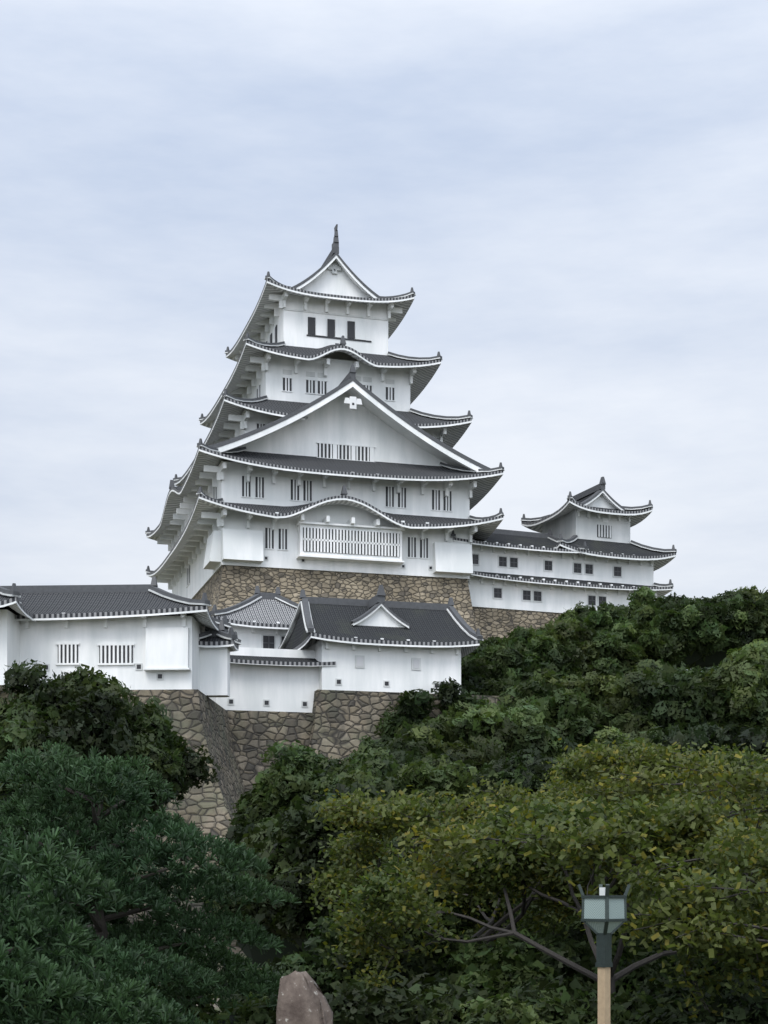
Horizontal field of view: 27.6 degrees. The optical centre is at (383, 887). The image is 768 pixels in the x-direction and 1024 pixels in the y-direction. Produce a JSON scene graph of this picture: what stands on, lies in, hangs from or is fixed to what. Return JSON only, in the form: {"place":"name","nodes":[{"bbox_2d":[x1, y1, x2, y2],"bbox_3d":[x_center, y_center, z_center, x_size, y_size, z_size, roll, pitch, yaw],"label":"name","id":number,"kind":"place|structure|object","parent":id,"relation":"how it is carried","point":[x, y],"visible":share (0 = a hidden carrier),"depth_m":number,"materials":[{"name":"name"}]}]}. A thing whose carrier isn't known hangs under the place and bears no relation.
{"place":"outdoors","nodes":[
{"label":"outdoors","id":0,"kind":"place"},
{"bbox_2d":[86,952,261,1013],"bbox_3d":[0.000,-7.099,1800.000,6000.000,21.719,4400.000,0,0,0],"label":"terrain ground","id":1,"kind":"structure","parent":0,"point":[216,1006],"depth_m":53.48,"materials":[{"name":"green plant"}]},
{"bbox_2d":[0,693,121,825],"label":"tree","id":2,"kind":"object","parent":1,"relation":"on","point":[12,732],"depth_m":68.97,"materials":[{"name":"green plant"}]},
{"bbox_2d":[0,799,143,919],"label":"tree","id":3,"kind":"object","parent":1,"relation":"on","point":[127,906],"depth_m":60.27,"materials":[{"name":"green plant"}]},
{"bbox_2d":[0,697,175,819],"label":"tree","id":4,"kind":"object","parent":1,"relation":"on","point":[139,710],"depth_m":72.75,"materials":[{"name":"green plant"}]},
{"bbox_2d":[0,826,213,1023],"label":"pine tree","id":5,"kind":"object","parent":1,"relation":"on","point":[39,986],"depth_m":18.59,"materials":[{"name":"green plant"}]},
{"bbox_2d":[1,659,222,838],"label":"tree","id":6,"kind":"object","parent":1,"relation":"on","point":[98,700],"depth_m":70.33,"materials":[{"name":"green plant"}]},
{"bbox_2d":[0,689,245,951],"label":"stone wall","id":7,"kind":"structure","parent":1,"relation":"on","point":[199,717],"depth_m":87.73,"materials":[{"name":"stone"}]},
{"bbox_2d":[0,576,240,696],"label":"building","id":8,"kind":"structure","parent":7,"relation":"on","point":[152,636],"depth_m":88.28,"materials":[{"name":"paint"}]},
{"bbox_2d":[0,740,301,1013],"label":"pine tree","id":9,"kind":"object","parent":1,"relation":"on","point":[162,968],"depth_m":26.36,"materials":[{"name":"green plant"}]},
{"bbox_2d":[151,979,277,1023],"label":"shrub","id":10,"kind":"object","parent":1,"relation":"on","point":[259,1011],"depth_m":28.35,"materials":[{"name":"green plant"}]},
{"bbox_2d":[200,818,255,915],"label":"tree","id":11,"kind":"object","parent":1,"relation":"on","point":[240,829],"depth_m":65.85,"materials":[{"name":"green plant"}]},
{"bbox_2d":[220,817,277,946],"bbox_3d":[-2.113,0.682,58.189,8.171,6.639,8.440,0,0,0],"label":"tree","id":12,"kind":"object","parent":1,"relation":"on","point":[265,821],"visible":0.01,"depth_m":57.26,"materials":[{"name":"green plant"}]},
{"bbox_2d":[203,819,302,967],"bbox_3d":[-2.837,0.974,49.793,6.132,6.215,6.320,0,0,0],"label":"tree","id":13,"kind":"object","parent":1,"relation":"on","point":[255,955],"depth_m":48.94,"materials":[{"name":"green plant"}]},
{"bbox_2d":[221,739,345,848],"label":"tree","id":14,"kind":"object","parent":1,"relation":"on","point":[257,813],"visible":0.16,"depth_m":75.69,"materials":[{"name":"green plant"}]},
{"bbox_2d":[217,914,366,1012],"bbox_3d":[-1.601,2.187,38.048,5.118,3.174,4.834,0,0,0],"label":"shrub","id":15,"kind":"object","parent":1,"relation":"on","point":[287,964],"depth_m":36.70,"materials":[{"name":"green plant"}]},
{"bbox_2d":[276,970,332,1023],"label":"stone monument","id":16,"kind":"object","parent":1,"relation":"on","point":[302,999],"visible":1,"depth_m":18.91,"materials":[{"name":"grey stone"}]},
{"bbox_2d":[227,779,425,953],"bbox_3d":[-1.348,0.300,45.921,6.739,7.068,6.676,0,0,0],"label":"tree","id":17,"kind":"object","parent":1,"relation":"on","point":[291,850],"depth_m":44.58,"materials":[{"name":"green plant"}]},
{"bbox_2d":[247,735,411,818],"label":"tree","id":18,"kind":"object","parent":1,"relation":"on","point":[373,753],"visible":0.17,"depth_m":74.21,"materials":[{"name":"green plant"}]},
{"bbox_2d":[190,565,477,631],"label":"stone wall","id":19,"kind":"structure","parent":1,"relation":"on","point":[225,586],"depth_m":134.10,"materials":[{"name":"beige stone"}]},
{"bbox_2d":[145,224,504,603],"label":"keep","id":20,"kind":"structure","parent":19,"relation":"on","point":[324,446],"depth_m":136.09,"materials":[{"name":"paint"}]},
{"bbox_2d":[226,690,516,791],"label":"rampart wall","id":21,"kind":"structure","parent":1,"relation":"on","point":[335,724],"depth_m":99.93,"materials":[{"name":"stone"}]},
{"bbox_2d":[209,585,483,712],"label":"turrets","id":22,"kind":"object","parent":21,"relation":"on","point":[290,656],"visible":0.91,"depth_m":101.63,"materials":[{"name":"paint"}]},
{"bbox_2d":[273,979,472,1023],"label":"shrub","id":23,"kind":"object","parent":1,"relation":"on","point":[353,1003],"depth_m":27.09,"materials":[{"name":"green plant"}]},
{"bbox_2d":[304,924,494,995],"bbox_3d":[0.384,2.346,36.906,5.346,3.027,5.120,0,0,0],"label":"shrub","id":24,"kind":"object","parent":1,"relation":"on","point":[426,964],"visible":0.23,"depth_m":35.69,"materials":[{"name":"green plant"}]},
{"bbox_2d":[281,835,523,952],"bbox_3d":[0.635,0.987,46.375,7.334,5.922,6.813,0,0,0],"label":"tree","id":25,"kind":"object","parent":1,"relation":"on","point":[466,926],"depth_m":44.32,"materials":[{"name":"green plant"}]},
{"bbox_2d":[338,752,489,833],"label":"tree","id":26,"kind":"object","parent":1,"relation":"on","point":[427,773],"depth_m":71.50,"materials":[{"name":"green plant"}]},
{"bbox_2d":[374,677,479,746],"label":"tree","id":27,"kind":"object","parent":1,"relation":"on","point":[415,706],"visible":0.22,"depth_m":100.36,"materials":[{"name":"green plant"}]},
{"bbox_2d":[386,733,477,773],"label":"tree","id":28,"kind":"object","parent":1,"relation":"on","point":[401,753],"depth_m":91.44,"materials":[{"name":"green plant"}]},
{"bbox_2d":[372,969,528,1023],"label":"shrub","id":29,"kind":"object","parent":1,"relation":"on","point":[413,985],"visible":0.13,"depth_m":29.21,"materials":[{"name":"green plant"}]},
{"bbox_2d":[387,708,517,772],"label":"tree","id":30,"kind":"object","parent":1,"relation":"on","point":[481,751],"visible":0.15,"depth_m":93.54,"materials":[{"name":"green plant"}]},
{"bbox_2d":[298,784,666,946],"bbox_3d":[2.384,0.580,40.014,9.111,6.137,11.459,0,0,0],"label":"cherry tree","id":31,"kind":"object","parent":1,"relation":"on","point":[390,810],"depth_m":37.96,"materials":[{"name":"green plant"}]},
{"bbox_2d":[428,991,552,1023],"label":"shrub","id":32,"kind":"object","parent":1,"relation":"on","point":[504,1009],"visible":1,"depth_m":24.41,"materials":[{"name":"green plant"}]},
{"bbox_2d":[461,658,519,695],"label":"tree","id":33,"kind":"object","parent":1,"relation":"on","point":[479,675],"visible":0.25,"depth_m":107.07,"materials":[{"name":"green plant"}]},
{"bbox_2d":[427,695,572,758],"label":"tree","id":34,"kind":"object","parent":1,"relation":"on","point":[526,718],"visible":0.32,"depth_m":95.97,"materials":[{"name":"green plant"}]},
{"bbox_2d":[461,760,540,805],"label":"tree","id":35,"kind":"object","parent":1,"relation":"on","point":[499,775],"visible":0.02,"depth_m":81.50,"materials":[{"name":"green plant"}]},
{"bbox_2d":[461,641,562,688],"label":"tree","id":36,"kind":"object","parent":1,"relation":"on","point":[520,665],"visible":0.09,"depth_m":109.92,"materials":[{"name":"green plant"}]},
{"bbox_2d":[472,607,562,641],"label":"stone wall","id":37,"kind":"structure","parent":1,"relation":"on","point":[496,622],"depth_m":140.21,"materials":[{"name":"beige stone"}]},
{"bbox_2d":[434,929,625,999],"bbox_3d":[3.399,2.319,35.658,4.722,2.785,4.986,0,0,0],"label":"bush","id":38,"kind":"object","parent":1,"relation":"on","point":[505,964],"depth_m":34.65,"materials":[{"name":"green plant"}]},
{"bbox_2d":[310,786,767,1020],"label":"cherry tree","id":39,"kind":"object","parent":1,"relation":"on","point":[653,830],"depth_m":29.36,"materials":[{"name":"green plant"}]},
{"bbox_2d":[471,625,625,687],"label":"tree","id":40,"kind":"object","parent":1,"relation":"on","point":[565,655],"depth_m":113.79,"materials":[{"name":"green plant"}]},
{"bbox_2d":[515,889,583,939],"bbox_3d":[4.108,1.088,53.695,7.878,5.999,7.626,0,0,0],"label":"shrub","id":41,"kind":"object","parent":1,"relation":"on","point":[576,919],"visible":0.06,"depth_m":50.81,"materials":[{"name":"green plant"}]},
{"bbox_2d":[473,746,630,806],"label":"tree","id":42,"kind":"object","parent":1,"relation":"on","point":[528,758],"visible":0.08,"depth_m":84.77,"materials":[{"name":"green plant"}]},
{"bbox_2d":[497,678,619,758],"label":"tree","id":43,"kind":"object","parent":1,"relation":"on","point":[572,713],"depth_m":100.07,"materials":[{"name":"green plant"}]},
{"bbox_2d":[484,973,651,1023],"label":"bush","id":44,"kind":"object","parent":1,"relation":"on","point":[560,1004],"depth_m":27.17,"materials":[{"name":"green plant"}]},
{"bbox_2d":[508,665,665,744],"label":"tree","id":45,"kind":"object","parent":1,"relation":"on","point":[627,723],"depth_m":101.77,"materials":[{"name":"green plant"}]},
{"bbox_2d":[535,617,652,675],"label":"tree","id":46,"kind":"object","parent":1,"relation":"on","point":[564,629],"visible":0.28,"depth_m":116.21,"materials":[{"name":"green plant"}]},
{"bbox_2d":[423,734,767,950],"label":"cherry tree","id":47,"kind":"object","parent":1,"relation":"on","point":[580,783],"depth_m":42.22,"materials":[{"name":"green plant"}]},
{"bbox_2d":[577,884,630,1023],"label":"park lamp post","id":48,"kind":"object","parent":1,"relation":"on","point":[603,915],"visible":1,"depth_m":21.53,"materials":[{"name":"brown wood"}]},
{"bbox_2d":[554,726,653,806],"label":"tree","id":49,"kind":"object","parent":1,"relation":"on","point":[613,732],"visible":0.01,"depth_m":87.27,"materials":[{"name":"green plant"}]},
{"bbox_2d":[459,744,767,911],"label":"cherry tree","id":50,"kind":"object","parent":1,"relation":"on","point":[643,786],"depth_m":32.04,"materials":[{"name":"green plant"}]},
{"bbox_2d":[556,921,687,996],"bbox_3d":[5.221,2.277,37.025,5.028,2.984,5.080,0,0,0],"label":"bush","id":51,"kind":"object","parent":1,"relation":"on","point":[648,971],"depth_m":35.90,"materials":[{"name":"green plant"}]},
{"bbox_2d":[554,601,695,676],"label":"tree","id":52,"kind":"object","parent":1,"relation":"on","point":[657,643],"depth_m":118.55,"materials":[{"name":"green plant"}]},
{"bbox_2d":[572,658,716,733],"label":"tree","id":53,"kind":"object","parent":1,"relation":"on","point":[663,706],"visible":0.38,"depth_m":101.08,"materials":[{"name":"green plant"}]},
{"bbox_2d":[577,972,728,1023],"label":"shrub","id":54,"kind":"object","parent":1,"relation":"on","point":[643,998],"visible":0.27,"depth_m":28.19,"materials":[{"name":"green plant"}]},
{"bbox_2d":[589,721,726,801],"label":"tree","id":55,"kind":"object","parent":1,"relation":"on","point":[709,730],"depth_m":85.63,"materials":[{"name":"green plant"}]},
{"bbox_2d":[597,586,733,667],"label":"tree","id":56,"kind":"object","parent":1,"relation":"on","point":[681,623],"depth_m":119.10,"materials":[{"name":"green plant"}]},
{"bbox_2d":[616,867,726,949],"bbox_3d":[8.847,1.091,54.144,7.346,5.798,6.870,0,0,0],"label":"tree","id":57,"kind":"object","parent":1,"relation":"on","point":[690,876],"depth_m":51.67,"materials":[{"name":"green plant"}]},
{"bbox_2d":[613,993,767,1023],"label":"shrub","id":58,"kind":"object","parent":1,"relation":"on","point":[736,1012],"depth_m":26.78,"materials":[{"name":"green plant"}]},
{"bbox_2d":[619,862,767,997],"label":"cherry tree","id":59,"kind":"object","parent":1,"relation":"on","point":[732,947],"depth_m":25.43,"materials":[{"name":"green plant"}]},
{"bbox_2d":[632,664,758,730],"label":"tree","id":60,"kind":"object","parent":1,"relation":"on","point":[699,715],"visible":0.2,"depth_m":100.43,"materials":[{"name":"green plant"}]},
{"bbox_2d":[631,588,763,669],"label":"tree","id":61,"kind":"object","parent":1,"relation":"on","point":[728,606],"depth_m":120.42,"materials":[{"name":"green plant"}]},
{"bbox_2d":[645,719,767,807],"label":"tree","id":62,"kind":"object","parent":1,"relation":"on","point":[756,736],"visible":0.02,"depth_m":84.66,"materials":[{"name":"green plant"}]},
{"bbox_2d":[667,942,767,1000],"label":"tree","id":63,"kind":"object","parent":1,"relation":"on","point":[712,971],"depth_m":34.79,"materials":[{"name":"green plant"}]},
{"bbox_2d":[692,640,767,729],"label":"tree","id":64,"kind":"object","parent":1,"relation":"on","point":[744,677],"depth_m":99.90,"materials":[{"name":"green plant"}]},
{"bbox_2d":[697,795,767,824],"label":"tree","id":65,"kind":"object","parent":1,"relation":"on","point":[751,817],"depth_m":62.44,"materials":[{"name":"green plant"}]},
{"bbox_2d":[707,585,767,661],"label":"tree","id":66,"kind":"object","parent":1,"relation":"on","point":[750,619],"depth_m":120.33,"materials":[{"name":"green plant"}]},
{"bbox_2d":[712,975,767,1008],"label":"shrub","id":67,"kind":"object","parent":1,"relation":"on","point":[729,999],"visible":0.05,"depth_m":29.04,"materials":[{"name":"green plant"}]},
{"bbox_2d":[721,638,767,730],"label":"tree","id":68,"kind":"object","parent":1,"relation":"on","point":[761,718],"visible":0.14,"depth_m":100.54,"materials":[{"name":"green plant"}]},
{"bbox_2d":[725,817,766,877],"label":"tree","id":69,"kind":"object","parent":1,"relation":"on","point":[744,826],"depth_m":53.68,"materials":[{"name":"green plant"}]},
{"bbox_2d":[724,729,767,808],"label":"tree","id":70,"kind":"object","parent":1,"relation":"on","point":[733,802],"depth_m":81.80,"materials":[{"name":"green plant"}]},
{"bbox_2d":[740,987,767,1013],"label":"shrub","id":71,"kind":"object","parent":1,"relation":"on","point":[760,998],"visible":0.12,"depth_m":27.45,"materials":[{"name":"green plant"}]},
{"bbox_2d":[747,590,767,637],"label":"tree","id":72,"kind":"object","parent":1,"relation":"on","point":[765,635],"visible":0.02,"depth_m":121.76,"materials":[{"name":"green plant"}]},
{"bbox_2d":[0,0,767,669],"label":"sky","id":73,"kind":"structure","parent":0,"point":[570,197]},
{"bbox_2d":[450,477,676,612],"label":"castle turret","id":74,"kind":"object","parent":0,"point":[576,549],"visible":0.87,"depth_m":143.37,"materials":[{"name":"paint"}]}
]}

